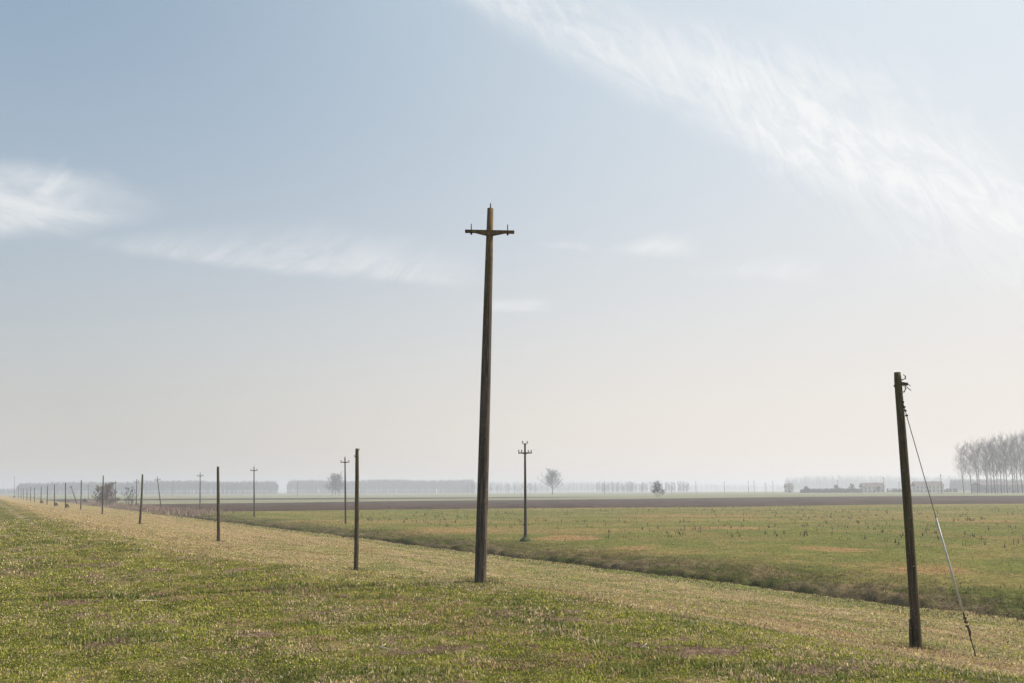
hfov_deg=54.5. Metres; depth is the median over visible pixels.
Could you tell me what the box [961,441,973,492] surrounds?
poplar tree
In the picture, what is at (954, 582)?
guy wire
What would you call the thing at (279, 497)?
pale field
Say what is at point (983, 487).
long barn
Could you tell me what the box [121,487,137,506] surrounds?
bare sapling
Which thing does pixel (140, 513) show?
bare pole
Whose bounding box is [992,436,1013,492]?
poplar tree
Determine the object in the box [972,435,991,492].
poplar tree
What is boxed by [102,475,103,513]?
bare pole
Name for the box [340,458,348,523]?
crossarm pole
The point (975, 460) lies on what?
poplar tree
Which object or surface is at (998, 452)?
poplar tree
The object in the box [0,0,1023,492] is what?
sky
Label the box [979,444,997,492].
poplar tree
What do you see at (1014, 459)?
poplar tree
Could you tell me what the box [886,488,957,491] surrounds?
hedgerow
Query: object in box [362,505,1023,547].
dead weeds
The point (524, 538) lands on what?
crossarm pole
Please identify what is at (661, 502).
ploughed field
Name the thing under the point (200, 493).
crossarm pole
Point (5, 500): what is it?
levee
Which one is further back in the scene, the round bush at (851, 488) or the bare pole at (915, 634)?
the round bush at (851, 488)
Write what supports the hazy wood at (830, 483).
on the pale field at (279, 497)
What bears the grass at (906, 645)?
on the levee
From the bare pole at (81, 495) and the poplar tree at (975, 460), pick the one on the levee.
the bare pole at (81, 495)
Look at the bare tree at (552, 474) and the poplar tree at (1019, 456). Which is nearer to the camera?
the poplar tree at (1019, 456)
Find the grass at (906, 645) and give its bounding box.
[100,513,958,652]
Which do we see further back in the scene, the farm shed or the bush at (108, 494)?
the farm shed
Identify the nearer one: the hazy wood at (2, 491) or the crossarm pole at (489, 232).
the crossarm pole at (489, 232)
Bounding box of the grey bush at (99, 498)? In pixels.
[90,482,117,506]
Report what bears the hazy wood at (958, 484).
on the pale field at (279, 497)
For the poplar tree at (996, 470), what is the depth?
634.20 m
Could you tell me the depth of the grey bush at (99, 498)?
276.89 m
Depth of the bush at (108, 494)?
266.43 m
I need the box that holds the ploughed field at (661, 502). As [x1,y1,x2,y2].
[135,496,1023,511]
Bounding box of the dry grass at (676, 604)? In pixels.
[0,502,1023,682]
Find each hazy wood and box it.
[0,488,15,494]
[443,481,639,492]
[596,481,689,492]
[689,483,799,490]
[784,473,972,490]
[949,478,1023,491]
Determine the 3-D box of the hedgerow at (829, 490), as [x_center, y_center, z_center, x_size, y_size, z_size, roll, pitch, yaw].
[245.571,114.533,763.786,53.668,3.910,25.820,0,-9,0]
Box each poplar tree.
[951,445,970,492]
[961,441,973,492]
[964,444,985,492]
[968,437,982,492]
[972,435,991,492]
[979,443,992,492]
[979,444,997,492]
[982,435,1006,492]
[990,431,1010,492]
[990,438,1008,492]
[991,446,1001,492]
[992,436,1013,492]
[997,437,1019,492]
[1005,433,1023,492]
[1007,445,1018,487]
[1010,433,1023,492]
[1016,430,1023,470]
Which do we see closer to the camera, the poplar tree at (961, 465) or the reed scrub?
the reed scrub
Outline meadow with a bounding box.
[19,496,1023,611]
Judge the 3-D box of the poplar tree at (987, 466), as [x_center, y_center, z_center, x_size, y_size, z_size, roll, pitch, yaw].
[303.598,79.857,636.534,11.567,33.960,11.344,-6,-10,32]
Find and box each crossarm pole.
[197,473,200,511]
[250,467,256,516]
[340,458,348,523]
[465,203,513,582]
[518,441,531,541]
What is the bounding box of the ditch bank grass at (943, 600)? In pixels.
[146,513,1023,626]
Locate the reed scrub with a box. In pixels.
[61,499,245,517]
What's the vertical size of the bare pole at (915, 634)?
4.901 m
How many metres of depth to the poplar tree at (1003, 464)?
634.34 m
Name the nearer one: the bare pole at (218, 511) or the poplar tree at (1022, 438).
the bare pole at (218, 511)
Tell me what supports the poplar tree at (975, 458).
on the pale field at (279, 497)
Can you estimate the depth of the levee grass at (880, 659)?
13.64 m
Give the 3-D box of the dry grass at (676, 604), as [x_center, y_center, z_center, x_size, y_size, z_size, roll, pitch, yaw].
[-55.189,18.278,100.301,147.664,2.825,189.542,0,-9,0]
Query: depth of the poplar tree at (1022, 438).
538.21 m
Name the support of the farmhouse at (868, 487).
on the pale field at (279, 497)
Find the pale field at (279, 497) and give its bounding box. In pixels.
[3,490,1023,504]
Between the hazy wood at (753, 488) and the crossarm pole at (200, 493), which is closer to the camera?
the crossarm pole at (200, 493)
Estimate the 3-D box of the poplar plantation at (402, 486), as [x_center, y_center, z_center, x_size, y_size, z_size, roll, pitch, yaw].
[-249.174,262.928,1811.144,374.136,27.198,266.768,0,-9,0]
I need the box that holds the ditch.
[0,494,1023,619]
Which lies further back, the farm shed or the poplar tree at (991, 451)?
the farm shed
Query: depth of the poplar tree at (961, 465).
555.83 m
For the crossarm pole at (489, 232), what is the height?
8.010 m
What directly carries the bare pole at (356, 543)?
on the levee
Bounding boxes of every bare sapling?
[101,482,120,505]
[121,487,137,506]
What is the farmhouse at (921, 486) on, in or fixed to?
on the pale field at (279, 497)
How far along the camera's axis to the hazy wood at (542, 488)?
2357.39 m
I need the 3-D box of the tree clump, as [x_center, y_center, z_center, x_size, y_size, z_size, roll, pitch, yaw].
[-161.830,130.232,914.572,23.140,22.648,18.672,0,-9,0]
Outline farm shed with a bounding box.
[784,483,793,492]
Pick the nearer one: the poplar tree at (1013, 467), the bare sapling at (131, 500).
the bare sapling at (131, 500)
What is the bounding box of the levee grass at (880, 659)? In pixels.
[0,518,1023,682]
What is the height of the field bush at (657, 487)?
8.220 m
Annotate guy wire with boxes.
[902,400,975,655]
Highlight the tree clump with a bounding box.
[324,472,348,494]
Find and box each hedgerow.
[800,488,861,492]
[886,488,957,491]
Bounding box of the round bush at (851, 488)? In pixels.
[848,483,853,491]
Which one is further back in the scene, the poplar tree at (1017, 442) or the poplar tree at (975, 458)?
the poplar tree at (975, 458)
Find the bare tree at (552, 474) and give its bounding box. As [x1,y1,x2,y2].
[537,467,564,494]
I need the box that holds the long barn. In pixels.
[971,482,1023,492]
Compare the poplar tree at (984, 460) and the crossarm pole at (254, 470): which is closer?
the crossarm pole at (254, 470)
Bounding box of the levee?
[0,495,1023,682]
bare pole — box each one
[80,480,81,508]
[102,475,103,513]
[139,474,142,523]
[217,466,219,540]
[354,448,359,570]
[893,372,922,648]
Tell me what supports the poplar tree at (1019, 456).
on the pale field at (279, 497)
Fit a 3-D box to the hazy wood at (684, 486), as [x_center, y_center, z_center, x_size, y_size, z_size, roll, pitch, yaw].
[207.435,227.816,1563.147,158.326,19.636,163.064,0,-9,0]
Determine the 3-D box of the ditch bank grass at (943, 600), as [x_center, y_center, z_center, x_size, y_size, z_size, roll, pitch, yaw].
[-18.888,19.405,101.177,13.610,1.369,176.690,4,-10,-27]
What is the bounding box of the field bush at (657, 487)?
[650,481,664,496]
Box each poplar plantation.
[15,479,278,494]
[286,479,475,493]
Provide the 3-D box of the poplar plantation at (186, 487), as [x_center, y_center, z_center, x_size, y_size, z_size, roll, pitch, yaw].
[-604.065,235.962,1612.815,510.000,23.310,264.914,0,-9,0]
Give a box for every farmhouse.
[859,482,884,492]
[911,480,943,492]

